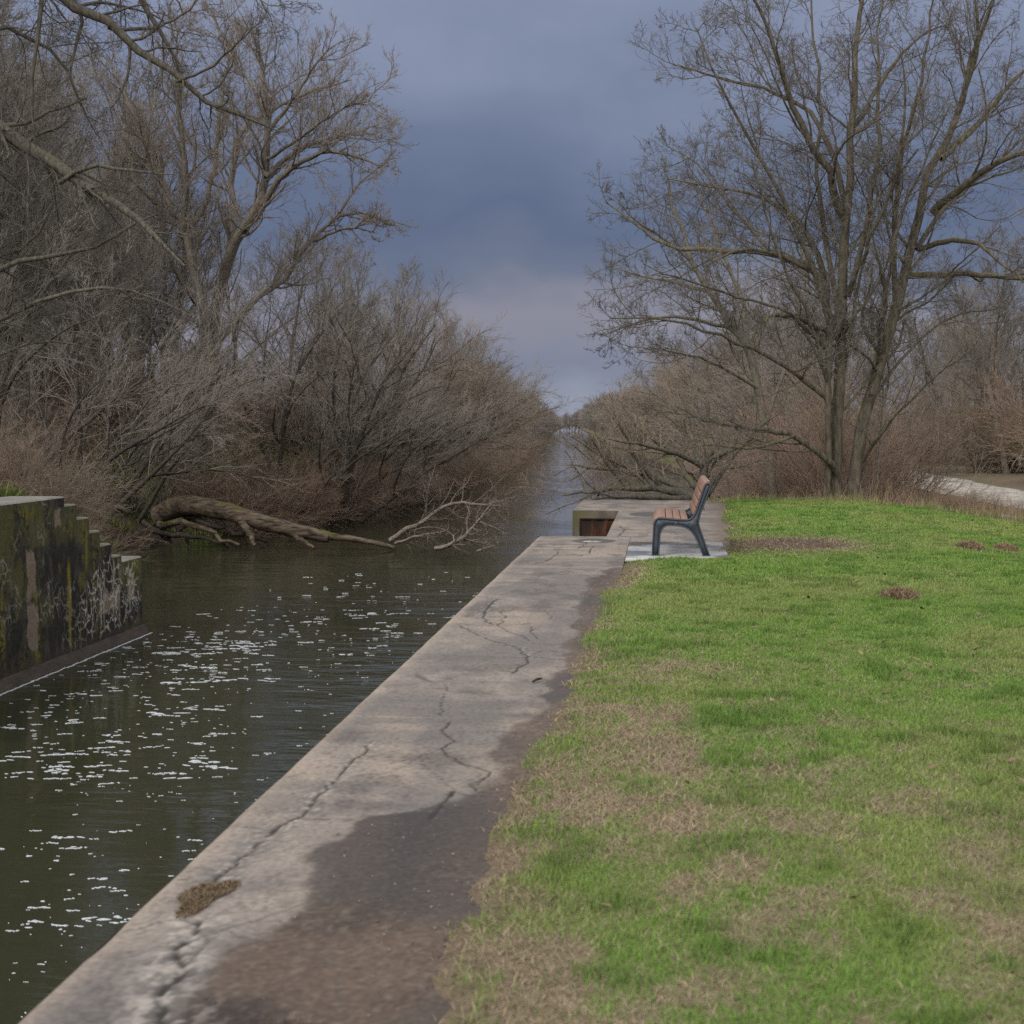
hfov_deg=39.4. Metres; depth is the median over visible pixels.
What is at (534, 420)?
bank tree
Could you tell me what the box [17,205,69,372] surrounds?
wood tree
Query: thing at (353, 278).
wood tree
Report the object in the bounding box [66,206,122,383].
wood tree
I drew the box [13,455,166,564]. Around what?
bush
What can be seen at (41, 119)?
wood tree
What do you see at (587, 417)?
bank tree
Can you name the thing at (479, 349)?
wood tree
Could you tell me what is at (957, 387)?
wood tree
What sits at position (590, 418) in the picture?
bank tree
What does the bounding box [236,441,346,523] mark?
bush
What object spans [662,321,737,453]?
bank tree
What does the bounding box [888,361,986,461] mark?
bush
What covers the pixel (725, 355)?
wood tree
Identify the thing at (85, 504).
bush
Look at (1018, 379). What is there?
wood tree
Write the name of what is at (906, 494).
bush
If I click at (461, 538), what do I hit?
dead branch
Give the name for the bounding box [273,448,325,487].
leafy bush
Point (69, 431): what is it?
bush
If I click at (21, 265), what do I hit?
wood tree
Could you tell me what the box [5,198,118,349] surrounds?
wood tree
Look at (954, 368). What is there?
wood tree
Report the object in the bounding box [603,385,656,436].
bank tree
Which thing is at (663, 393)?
bank tree
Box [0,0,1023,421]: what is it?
sky
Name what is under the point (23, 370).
wood tree
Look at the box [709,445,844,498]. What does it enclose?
bush
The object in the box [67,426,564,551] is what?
bank
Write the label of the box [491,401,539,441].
bank tree
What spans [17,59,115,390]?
wood tree
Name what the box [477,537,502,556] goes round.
dead branch
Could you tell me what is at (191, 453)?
leafy bush
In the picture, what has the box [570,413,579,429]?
wood tree
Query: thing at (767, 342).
wood tree
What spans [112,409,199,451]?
leafy bush
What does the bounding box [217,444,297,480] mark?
leafy bush
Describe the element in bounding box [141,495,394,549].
fallen log
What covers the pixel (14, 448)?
bush
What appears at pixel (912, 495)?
bush
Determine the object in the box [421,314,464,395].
wood tree
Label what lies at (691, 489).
bush
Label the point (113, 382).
bush
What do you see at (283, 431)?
bank tree
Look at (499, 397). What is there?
bank tree
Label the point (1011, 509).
dead weeds
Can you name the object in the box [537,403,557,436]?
bank tree
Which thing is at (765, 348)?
wood tree
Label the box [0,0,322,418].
overhanging tree
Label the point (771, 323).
wood tree
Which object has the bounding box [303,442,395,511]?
bush
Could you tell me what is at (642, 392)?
bank tree
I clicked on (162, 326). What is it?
bank tree
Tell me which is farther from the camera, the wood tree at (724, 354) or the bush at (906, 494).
the wood tree at (724, 354)
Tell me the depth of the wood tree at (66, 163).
68.52 m
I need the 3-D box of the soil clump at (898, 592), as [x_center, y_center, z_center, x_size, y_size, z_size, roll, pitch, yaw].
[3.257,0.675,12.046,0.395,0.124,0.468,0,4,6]
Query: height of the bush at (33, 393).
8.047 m
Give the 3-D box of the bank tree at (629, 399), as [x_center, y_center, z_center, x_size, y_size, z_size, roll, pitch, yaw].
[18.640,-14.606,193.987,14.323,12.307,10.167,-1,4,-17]
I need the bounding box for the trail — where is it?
[654,433,1023,508]
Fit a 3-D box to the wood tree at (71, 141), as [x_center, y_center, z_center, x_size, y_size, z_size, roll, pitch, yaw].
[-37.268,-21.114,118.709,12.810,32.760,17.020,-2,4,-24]
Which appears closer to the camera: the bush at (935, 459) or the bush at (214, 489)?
the bush at (935, 459)
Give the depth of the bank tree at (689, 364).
100.89 m
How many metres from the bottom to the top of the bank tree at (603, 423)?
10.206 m
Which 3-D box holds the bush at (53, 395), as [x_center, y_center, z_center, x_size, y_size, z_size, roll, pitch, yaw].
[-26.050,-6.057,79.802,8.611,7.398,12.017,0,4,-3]
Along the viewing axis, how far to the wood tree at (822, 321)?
65.20 m
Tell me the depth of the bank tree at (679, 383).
73.86 m
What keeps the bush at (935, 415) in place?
on the ground at (1012, 478)
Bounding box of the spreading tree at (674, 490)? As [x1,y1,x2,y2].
[508,375,809,534]
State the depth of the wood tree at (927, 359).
118.33 m
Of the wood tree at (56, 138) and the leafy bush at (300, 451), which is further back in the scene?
the leafy bush at (300, 451)
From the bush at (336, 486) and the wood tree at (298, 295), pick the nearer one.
the bush at (336, 486)
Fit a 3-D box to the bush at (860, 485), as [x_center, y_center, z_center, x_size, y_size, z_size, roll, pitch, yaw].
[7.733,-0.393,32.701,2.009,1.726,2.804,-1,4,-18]
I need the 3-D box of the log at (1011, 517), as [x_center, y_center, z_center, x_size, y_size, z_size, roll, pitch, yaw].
[8.683,0.181,24.114,0.888,0.291,0.106,1,4,16]
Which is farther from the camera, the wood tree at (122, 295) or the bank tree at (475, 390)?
the bank tree at (475, 390)
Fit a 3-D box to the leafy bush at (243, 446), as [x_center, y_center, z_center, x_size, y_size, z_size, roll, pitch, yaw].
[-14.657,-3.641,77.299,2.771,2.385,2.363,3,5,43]
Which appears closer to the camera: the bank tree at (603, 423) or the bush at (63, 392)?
the bush at (63, 392)
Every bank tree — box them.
[0,147,305,493]
[4,219,318,530]
[65,271,323,466]
[121,346,301,522]
[144,256,474,521]
[200,261,524,513]
[210,271,543,523]
[218,240,407,453]
[277,308,525,479]
[278,266,562,478]
[327,295,533,448]
[331,285,538,475]
[361,294,534,476]
[374,313,559,458]
[378,311,509,465]
[443,334,586,460]
[443,350,536,449]
[446,337,537,454]
[453,315,561,464]
[474,388,541,446]
[481,370,542,444]
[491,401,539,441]
[494,368,566,447]
[501,381,540,442]
[526,407,546,437]
[532,405,550,436]
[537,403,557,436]
[541,417,560,434]
[543,413,564,433]
[573,405,593,430]
[576,337,678,448]
[579,404,609,436]
[579,405,602,431]
[580,404,618,436]
[583,384,654,441]
[583,394,616,434]
[585,403,612,436]
[588,387,643,437]
[592,363,667,446]
[595,297,871,497]
[596,362,665,433]
[599,299,740,455]
[599,397,649,447]
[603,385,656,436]
[607,332,716,465]
[619,361,698,438]
[622,310,785,486]
[625,387,685,452]
[630,327,772,431]
[636,273,767,462]
[637,302,951,498]
[642,348,715,415]
[643,344,705,434]
[645,344,761,482]
[650,346,707,447]
[651,326,750,422]
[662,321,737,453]
[668,283,984,463]
[677,346,852,448]
[692,367,906,484]
[699,263,924,485]
[701,325,868,476]
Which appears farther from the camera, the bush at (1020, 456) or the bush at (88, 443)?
the bush at (88, 443)
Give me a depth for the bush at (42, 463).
38.66 m
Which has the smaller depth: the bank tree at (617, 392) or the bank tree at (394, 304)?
the bank tree at (394, 304)
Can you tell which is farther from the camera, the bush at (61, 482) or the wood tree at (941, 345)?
the wood tree at (941, 345)
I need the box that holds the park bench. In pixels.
[652,475,710,555]
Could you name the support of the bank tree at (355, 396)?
on the bank
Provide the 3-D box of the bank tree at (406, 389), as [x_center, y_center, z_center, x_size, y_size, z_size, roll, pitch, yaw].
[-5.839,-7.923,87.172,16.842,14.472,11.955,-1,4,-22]
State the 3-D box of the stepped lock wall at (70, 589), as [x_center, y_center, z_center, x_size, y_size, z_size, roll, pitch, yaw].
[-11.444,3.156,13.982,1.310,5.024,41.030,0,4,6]
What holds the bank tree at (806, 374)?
on the ground at (1012, 478)
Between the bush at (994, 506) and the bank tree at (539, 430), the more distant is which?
the bank tree at (539, 430)
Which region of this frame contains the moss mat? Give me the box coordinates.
[174,878,241,919]
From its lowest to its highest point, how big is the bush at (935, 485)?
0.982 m
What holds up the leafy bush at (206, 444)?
on the bank
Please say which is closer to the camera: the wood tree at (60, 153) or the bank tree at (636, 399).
the wood tree at (60, 153)
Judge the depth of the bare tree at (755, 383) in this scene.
33.42 m
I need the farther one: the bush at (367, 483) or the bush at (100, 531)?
the bush at (367, 483)
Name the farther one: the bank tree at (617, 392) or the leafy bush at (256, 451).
the bank tree at (617, 392)
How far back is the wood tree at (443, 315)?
163.44 m
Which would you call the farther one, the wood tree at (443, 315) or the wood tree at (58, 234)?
the wood tree at (443, 315)
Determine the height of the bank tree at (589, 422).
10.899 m
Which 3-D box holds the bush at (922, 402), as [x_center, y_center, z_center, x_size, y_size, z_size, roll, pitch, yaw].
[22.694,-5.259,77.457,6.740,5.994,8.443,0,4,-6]
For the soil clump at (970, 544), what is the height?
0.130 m
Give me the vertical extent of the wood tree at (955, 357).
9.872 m
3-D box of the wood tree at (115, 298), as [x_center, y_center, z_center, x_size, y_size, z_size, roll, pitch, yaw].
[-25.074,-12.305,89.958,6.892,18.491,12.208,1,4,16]
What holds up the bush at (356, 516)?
on the bank
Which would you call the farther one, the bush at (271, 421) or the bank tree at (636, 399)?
the bank tree at (636, 399)
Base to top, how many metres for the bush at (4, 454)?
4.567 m
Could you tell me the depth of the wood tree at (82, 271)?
110.81 m
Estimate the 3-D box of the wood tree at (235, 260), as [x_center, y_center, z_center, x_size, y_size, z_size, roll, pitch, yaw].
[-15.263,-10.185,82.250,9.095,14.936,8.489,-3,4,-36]
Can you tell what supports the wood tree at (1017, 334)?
on the ground at (1012, 478)
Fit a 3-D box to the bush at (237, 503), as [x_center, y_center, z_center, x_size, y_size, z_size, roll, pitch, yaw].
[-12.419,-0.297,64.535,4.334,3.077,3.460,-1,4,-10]
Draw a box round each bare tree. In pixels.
[577,0,1023,498]
[578,133,908,497]
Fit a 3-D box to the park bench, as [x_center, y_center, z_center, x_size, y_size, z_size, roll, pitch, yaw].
[1.981,0.016,16.858,0.656,0.843,1.780,0,4,6]
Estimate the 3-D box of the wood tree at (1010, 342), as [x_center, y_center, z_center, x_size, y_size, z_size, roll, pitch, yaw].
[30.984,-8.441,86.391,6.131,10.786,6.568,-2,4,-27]
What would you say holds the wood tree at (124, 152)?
on the bank
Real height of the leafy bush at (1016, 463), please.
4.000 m
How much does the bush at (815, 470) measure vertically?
4.362 m
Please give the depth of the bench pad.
16.69 m
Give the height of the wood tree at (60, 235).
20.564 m
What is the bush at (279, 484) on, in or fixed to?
on the bank
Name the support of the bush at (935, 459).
on the ground at (1012, 478)
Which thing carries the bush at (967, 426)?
on the ground at (1012, 478)
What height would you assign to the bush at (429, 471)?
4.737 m
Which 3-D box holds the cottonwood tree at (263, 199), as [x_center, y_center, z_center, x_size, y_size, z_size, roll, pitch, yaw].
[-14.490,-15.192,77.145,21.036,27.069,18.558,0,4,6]
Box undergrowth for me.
[0,451,405,548]
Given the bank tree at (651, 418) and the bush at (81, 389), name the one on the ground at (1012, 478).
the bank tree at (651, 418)
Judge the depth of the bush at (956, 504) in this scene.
26.29 m
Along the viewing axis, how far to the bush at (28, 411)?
59.53 m
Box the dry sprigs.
[213,1010,328,1023]
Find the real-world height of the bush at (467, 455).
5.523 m
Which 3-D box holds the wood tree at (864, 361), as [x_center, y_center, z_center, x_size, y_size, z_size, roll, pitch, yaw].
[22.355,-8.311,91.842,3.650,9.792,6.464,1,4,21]
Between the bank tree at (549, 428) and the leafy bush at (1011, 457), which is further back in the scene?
the bank tree at (549, 428)
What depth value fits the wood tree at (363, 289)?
130.30 m
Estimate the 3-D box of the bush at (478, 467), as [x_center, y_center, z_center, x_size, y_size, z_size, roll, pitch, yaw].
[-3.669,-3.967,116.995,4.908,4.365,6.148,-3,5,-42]
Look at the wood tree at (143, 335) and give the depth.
92.81 m
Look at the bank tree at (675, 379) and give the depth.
120.18 m
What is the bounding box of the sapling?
[869,336,901,499]
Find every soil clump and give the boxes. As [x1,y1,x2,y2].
[878,586,921,600]
[953,540,984,549]
[990,542,1020,551]
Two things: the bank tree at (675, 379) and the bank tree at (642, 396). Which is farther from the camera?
the bank tree at (642, 396)
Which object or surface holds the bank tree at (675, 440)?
on the ground at (1012, 478)
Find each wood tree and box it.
[0,0,88,314]
[0,0,101,329]
[0,0,102,305]
[0,0,137,434]
[0,1,134,319]
[0,12,127,342]
[0,34,96,431]
[0,43,99,349]
[0,46,107,285]
[0,82,60,286]
[0,154,86,378]
[0,156,109,440]
[1,84,77,338]
[4,210,124,369]
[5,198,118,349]
[8,67,119,293]
[8,93,113,339]
[10,105,98,312]
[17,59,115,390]
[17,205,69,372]
[19,56,157,432]
[19,172,179,386]
[21,196,102,375]
[31,96,198,433]
[43,114,206,394]
[43,134,220,389]
[61,15,250,434]
[61,132,164,368]
[61,181,189,404]
[63,158,108,367]
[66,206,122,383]
[80,191,226,386]
[90,228,210,395]
[94,73,285,392]
[94,205,256,466]
[101,187,191,370]
[161,237,295,456]
[172,202,323,453]
[226,223,344,452]
[252,227,368,400]
[275,279,340,385]
[278,230,397,434]
[325,236,419,388]
[334,304,403,400]
[366,252,432,387]
[402,329,448,405]
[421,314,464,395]
[422,291,473,389]
[455,337,481,367]
[463,332,492,383]
[562,412,571,430]
[570,411,581,431]
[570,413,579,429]
[685,302,766,476]
[702,307,754,475]
[716,302,794,408]
[725,320,794,391]
[732,293,806,397]
[742,375,762,415]
[747,295,801,416]
[757,257,853,428]
[764,246,901,428]
[782,277,931,438]
[847,242,942,436]
[848,311,886,408]
[848,328,895,397]
[855,340,919,411]
[887,296,964,466]
[890,219,1023,470]
[892,317,955,397]
[900,317,965,413]
[902,322,957,411]
[909,252,1023,473]
[919,320,985,404]
[923,324,1008,413]
[925,276,1016,400]
[925,310,1016,459]
[926,277,1022,459]
[929,301,1023,465]
[931,332,1011,413]
[932,314,973,403]
[939,339,1005,410]
[974,321,1023,405]
[977,282,1023,412]
[982,328,1023,407]
[986,317,1023,409]
[1000,298,1023,361]
[1011,120,1023,345]
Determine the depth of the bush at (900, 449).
38.87 m
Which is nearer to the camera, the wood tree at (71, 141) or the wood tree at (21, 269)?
the wood tree at (21, 269)
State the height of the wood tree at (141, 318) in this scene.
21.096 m
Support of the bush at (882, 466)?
on the ground at (1012, 478)
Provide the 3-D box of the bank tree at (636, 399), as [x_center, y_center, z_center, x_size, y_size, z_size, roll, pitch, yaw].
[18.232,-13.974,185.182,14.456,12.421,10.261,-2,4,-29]
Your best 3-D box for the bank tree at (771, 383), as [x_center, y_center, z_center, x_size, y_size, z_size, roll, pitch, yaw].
[12.117,-4.494,62.401,7.478,8.778,8.006,2,4,33]
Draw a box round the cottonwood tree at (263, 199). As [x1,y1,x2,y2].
[84,0,419,459]
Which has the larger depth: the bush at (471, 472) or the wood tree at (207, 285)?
the bush at (471, 472)
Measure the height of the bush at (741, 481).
5.446 m
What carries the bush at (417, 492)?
on the bank
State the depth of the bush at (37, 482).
36.51 m
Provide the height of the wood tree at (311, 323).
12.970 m
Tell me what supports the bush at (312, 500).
on the bank
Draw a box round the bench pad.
[625,542,727,562]
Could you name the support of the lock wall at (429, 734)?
on the ground at (1012, 478)
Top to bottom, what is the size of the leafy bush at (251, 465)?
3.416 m
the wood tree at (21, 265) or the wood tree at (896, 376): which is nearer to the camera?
the wood tree at (21, 265)
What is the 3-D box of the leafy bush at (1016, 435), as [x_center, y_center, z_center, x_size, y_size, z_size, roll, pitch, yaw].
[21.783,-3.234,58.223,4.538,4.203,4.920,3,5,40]
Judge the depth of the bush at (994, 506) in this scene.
29.57 m
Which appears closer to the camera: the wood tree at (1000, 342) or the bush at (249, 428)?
the wood tree at (1000, 342)
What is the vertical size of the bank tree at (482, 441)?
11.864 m
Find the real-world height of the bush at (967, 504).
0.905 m
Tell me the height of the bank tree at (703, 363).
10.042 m
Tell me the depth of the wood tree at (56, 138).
61.76 m
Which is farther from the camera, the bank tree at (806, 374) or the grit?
the bank tree at (806, 374)
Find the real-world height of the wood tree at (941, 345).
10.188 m
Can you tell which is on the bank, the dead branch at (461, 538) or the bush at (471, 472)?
the bush at (471, 472)
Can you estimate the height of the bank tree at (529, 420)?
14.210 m
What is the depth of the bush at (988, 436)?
61.20 m
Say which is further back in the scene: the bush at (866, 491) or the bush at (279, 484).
the bush at (279, 484)
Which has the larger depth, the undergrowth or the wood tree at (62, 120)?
the wood tree at (62, 120)
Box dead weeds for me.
[732,477,1023,519]
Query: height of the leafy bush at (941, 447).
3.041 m
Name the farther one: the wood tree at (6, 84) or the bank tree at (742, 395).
the bank tree at (742, 395)
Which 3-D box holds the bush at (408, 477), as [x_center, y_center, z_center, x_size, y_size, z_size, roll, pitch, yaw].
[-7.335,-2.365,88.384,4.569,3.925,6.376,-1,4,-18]
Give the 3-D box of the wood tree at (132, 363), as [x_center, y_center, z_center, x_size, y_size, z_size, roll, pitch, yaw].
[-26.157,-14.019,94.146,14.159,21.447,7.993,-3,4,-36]
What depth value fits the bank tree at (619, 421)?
214.11 m
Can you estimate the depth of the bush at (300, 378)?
96.57 m
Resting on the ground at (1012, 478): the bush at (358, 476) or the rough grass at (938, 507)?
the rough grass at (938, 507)
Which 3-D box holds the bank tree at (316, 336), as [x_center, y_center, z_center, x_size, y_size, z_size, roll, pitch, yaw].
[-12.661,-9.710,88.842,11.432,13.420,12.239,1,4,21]
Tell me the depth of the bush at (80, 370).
87.76 m
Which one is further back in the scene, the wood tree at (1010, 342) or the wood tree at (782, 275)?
the wood tree at (1010, 342)
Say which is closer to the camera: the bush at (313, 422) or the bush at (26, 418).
the bush at (26, 418)
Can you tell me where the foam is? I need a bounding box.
[0,572,475,1016]
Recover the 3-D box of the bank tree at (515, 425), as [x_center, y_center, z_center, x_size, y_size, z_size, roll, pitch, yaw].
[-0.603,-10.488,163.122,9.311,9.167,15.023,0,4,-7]
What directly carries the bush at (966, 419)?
on the ground at (1012, 478)
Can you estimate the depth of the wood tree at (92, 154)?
103.44 m
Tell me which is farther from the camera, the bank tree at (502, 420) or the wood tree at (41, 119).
the bank tree at (502, 420)
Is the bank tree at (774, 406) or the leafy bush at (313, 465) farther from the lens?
the leafy bush at (313, 465)
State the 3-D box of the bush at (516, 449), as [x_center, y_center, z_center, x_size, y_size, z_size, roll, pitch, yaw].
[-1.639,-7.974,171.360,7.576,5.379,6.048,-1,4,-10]
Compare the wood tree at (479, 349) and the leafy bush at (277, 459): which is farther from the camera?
the wood tree at (479, 349)
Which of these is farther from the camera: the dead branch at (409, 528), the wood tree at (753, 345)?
the wood tree at (753, 345)
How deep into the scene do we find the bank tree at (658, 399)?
130.35 m
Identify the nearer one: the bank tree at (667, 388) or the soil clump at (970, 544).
the soil clump at (970, 544)
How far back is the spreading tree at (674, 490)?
31.59 m
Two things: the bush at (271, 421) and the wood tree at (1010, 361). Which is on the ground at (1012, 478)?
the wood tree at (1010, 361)
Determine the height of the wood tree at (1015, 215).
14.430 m
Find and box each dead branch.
[388,462,521,551]
[434,490,510,552]
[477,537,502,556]
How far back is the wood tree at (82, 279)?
72.41 m
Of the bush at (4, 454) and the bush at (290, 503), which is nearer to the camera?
the bush at (4, 454)
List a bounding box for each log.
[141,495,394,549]
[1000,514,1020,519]
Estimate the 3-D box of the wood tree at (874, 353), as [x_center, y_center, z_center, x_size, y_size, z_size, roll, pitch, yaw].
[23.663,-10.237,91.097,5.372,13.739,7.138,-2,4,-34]
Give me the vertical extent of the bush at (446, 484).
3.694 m
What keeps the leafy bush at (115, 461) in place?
on the bank
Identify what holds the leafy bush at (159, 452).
on the bank
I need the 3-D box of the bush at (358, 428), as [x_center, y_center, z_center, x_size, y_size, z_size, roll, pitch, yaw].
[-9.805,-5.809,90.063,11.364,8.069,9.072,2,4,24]
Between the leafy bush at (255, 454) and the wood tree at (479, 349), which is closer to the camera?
the leafy bush at (255, 454)
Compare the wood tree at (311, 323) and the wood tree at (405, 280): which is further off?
the wood tree at (405, 280)
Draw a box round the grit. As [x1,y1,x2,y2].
[203,567,624,1023]
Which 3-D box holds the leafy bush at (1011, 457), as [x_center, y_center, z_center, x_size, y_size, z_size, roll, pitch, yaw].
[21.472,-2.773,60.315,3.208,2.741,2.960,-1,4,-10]
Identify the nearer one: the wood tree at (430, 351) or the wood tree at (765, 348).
the wood tree at (765, 348)
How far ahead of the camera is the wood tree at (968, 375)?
92.61 m
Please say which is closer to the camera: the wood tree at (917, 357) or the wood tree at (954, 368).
the wood tree at (954, 368)
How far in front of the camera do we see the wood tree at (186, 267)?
90.28 m
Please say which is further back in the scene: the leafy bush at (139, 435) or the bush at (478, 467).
the bush at (478, 467)
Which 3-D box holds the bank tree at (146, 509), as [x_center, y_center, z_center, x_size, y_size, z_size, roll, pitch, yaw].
[-13.001,-3.465,61.752,7.939,7.955,12.610,-3,5,-40]
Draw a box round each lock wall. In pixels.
[0,496,149,693]
[19,500,731,1023]
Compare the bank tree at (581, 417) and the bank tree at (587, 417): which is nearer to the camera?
the bank tree at (587, 417)
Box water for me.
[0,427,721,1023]
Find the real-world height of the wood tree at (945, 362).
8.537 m
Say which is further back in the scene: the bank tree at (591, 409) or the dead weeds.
the bank tree at (591, 409)
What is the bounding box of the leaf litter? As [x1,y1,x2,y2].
[602,504,1023,990]
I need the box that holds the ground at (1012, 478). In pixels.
[432,426,1023,1023]
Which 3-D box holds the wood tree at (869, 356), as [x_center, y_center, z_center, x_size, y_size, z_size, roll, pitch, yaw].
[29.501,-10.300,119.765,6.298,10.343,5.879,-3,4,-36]
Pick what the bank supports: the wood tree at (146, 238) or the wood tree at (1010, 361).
the wood tree at (146, 238)
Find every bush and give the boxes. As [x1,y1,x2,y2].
[0,396,110,535]
[0,399,57,465]
[0,404,145,518]
[0,416,39,457]
[0,420,144,537]
[0,430,41,467]
[0,437,124,540]
[1,374,143,480]
[1,389,91,461]
[1,418,90,519]
[2,386,56,447]
[2,406,55,452]
[3,404,98,483]
[5,454,108,515]
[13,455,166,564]
[25,471,119,553]
[26,319,225,458]
[26,356,140,447]
[26,360,120,434]
[26,361,61,425]
[27,309,168,458]
[30,330,126,408]
[31,310,169,458]
[33,429,134,506]
[56,409,139,471]
[68,471,122,525]
[82,451,196,524]
[84,492,112,532]
[85,345,254,443]
[90,432,148,482]
[112,358,287,446]
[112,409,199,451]
[114,414,157,458]
[121,421,202,454]
[138,428,190,468]
[140,410,224,482]
[151,427,277,522]
[177,416,221,459]
[178,440,343,533]
[186,390,283,453]
[190,455,319,537]
[200,478,282,532]
[202,417,250,456]
[205,444,292,490]
[208,437,390,530]
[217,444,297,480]
[221,439,349,533]
[222,450,328,531]
[223,421,280,472]
[223,430,286,478]
[224,361,396,454]
[229,340,393,457]
[229,428,261,458]
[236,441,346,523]
[245,378,317,449]
[245,441,313,486]
[249,359,368,441]
[249,371,436,470]
[255,431,411,523]
[272,430,326,469]
[272,442,347,502]
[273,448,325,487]
[303,432,422,521]
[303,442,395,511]
[338,446,415,515]
[361,449,449,507]
[367,432,471,506]
[381,450,428,504]
[388,451,457,497]
[413,461,453,501]
[429,444,503,489]
[434,436,496,475]
[437,449,484,493]
[439,443,503,485]
[442,448,503,489]
[455,444,496,486]
[459,445,508,483]
[496,437,528,462]
[629,442,797,495]
[658,336,950,502]
[672,370,955,499]
[688,453,801,500]
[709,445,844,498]
[711,368,1017,497]
[711,386,994,505]
[714,352,989,501]
[715,433,926,498]
[762,360,1017,500]
[778,398,952,498]
[809,465,903,499]
[818,476,885,501]
[872,337,1023,473]
[874,364,984,462]
[874,366,981,458]
[880,484,920,504]
[887,477,940,505]
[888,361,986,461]
[892,365,1022,467]
[910,475,968,505]
[912,415,972,464]
[925,383,1023,473]
[931,483,976,512]
[945,386,1023,473]
[951,480,1022,515]
[953,483,997,511]
[964,346,1023,483]
[978,427,1022,472]
[996,401,1023,465]
[996,412,1023,472]
[997,487,1023,517]
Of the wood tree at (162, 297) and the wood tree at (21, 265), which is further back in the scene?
the wood tree at (162, 297)
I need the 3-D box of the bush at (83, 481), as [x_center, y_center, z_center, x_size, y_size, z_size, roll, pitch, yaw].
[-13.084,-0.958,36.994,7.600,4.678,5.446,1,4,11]
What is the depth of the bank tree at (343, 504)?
70.85 m
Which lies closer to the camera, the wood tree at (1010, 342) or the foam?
the foam
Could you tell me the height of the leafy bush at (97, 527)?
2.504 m
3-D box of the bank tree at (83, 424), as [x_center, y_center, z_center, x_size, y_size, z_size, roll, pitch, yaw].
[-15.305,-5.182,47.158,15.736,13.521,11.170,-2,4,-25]
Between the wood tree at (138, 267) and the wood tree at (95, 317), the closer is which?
the wood tree at (138, 267)
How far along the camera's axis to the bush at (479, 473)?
114.39 m
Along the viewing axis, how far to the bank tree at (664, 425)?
68.42 m
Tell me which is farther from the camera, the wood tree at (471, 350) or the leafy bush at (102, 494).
the wood tree at (471, 350)
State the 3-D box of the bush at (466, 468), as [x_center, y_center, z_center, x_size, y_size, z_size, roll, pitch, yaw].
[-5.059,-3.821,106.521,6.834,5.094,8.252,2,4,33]
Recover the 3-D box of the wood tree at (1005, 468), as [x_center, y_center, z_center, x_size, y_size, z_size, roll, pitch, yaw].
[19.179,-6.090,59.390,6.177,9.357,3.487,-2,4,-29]
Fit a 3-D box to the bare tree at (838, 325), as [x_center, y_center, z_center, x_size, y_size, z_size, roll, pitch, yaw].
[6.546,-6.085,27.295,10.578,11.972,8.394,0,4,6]
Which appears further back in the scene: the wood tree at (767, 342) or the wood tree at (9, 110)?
the wood tree at (767, 342)
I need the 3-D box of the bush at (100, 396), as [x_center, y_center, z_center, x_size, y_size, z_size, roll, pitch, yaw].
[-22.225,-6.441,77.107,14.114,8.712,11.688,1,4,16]
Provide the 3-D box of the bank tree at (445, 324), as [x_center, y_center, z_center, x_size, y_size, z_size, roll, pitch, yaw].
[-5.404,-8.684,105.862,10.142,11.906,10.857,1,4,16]
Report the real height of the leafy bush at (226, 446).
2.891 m
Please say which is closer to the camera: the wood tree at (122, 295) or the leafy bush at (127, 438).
the leafy bush at (127, 438)
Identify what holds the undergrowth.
on the bank
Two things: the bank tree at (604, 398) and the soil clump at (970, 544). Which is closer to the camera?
the soil clump at (970, 544)
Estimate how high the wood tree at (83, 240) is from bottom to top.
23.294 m
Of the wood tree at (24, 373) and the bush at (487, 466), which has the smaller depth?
the wood tree at (24, 373)
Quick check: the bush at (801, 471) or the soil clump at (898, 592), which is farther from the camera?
the bush at (801, 471)
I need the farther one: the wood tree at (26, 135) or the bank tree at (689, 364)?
the bank tree at (689, 364)
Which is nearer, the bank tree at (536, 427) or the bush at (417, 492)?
the bush at (417, 492)
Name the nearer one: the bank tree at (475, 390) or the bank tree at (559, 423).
the bank tree at (475, 390)
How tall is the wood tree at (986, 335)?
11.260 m
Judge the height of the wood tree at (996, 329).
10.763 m
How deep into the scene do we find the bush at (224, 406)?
83.58 m
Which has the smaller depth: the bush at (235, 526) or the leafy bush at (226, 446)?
the bush at (235, 526)
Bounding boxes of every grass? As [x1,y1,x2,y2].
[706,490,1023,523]
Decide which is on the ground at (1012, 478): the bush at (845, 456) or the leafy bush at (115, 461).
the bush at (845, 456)
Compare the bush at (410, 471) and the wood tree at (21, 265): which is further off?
the bush at (410, 471)
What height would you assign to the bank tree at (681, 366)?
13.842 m
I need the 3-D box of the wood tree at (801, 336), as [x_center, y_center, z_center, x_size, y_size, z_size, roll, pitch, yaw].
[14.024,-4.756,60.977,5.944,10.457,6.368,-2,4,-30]
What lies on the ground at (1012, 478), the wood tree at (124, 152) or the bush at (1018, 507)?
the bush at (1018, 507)
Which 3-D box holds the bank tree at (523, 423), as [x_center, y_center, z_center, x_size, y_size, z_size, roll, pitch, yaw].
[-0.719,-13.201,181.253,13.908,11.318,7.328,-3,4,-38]
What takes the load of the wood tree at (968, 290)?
on the ground at (1012, 478)
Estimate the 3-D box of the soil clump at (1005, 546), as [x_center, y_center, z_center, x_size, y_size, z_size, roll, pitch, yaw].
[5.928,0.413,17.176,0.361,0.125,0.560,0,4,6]

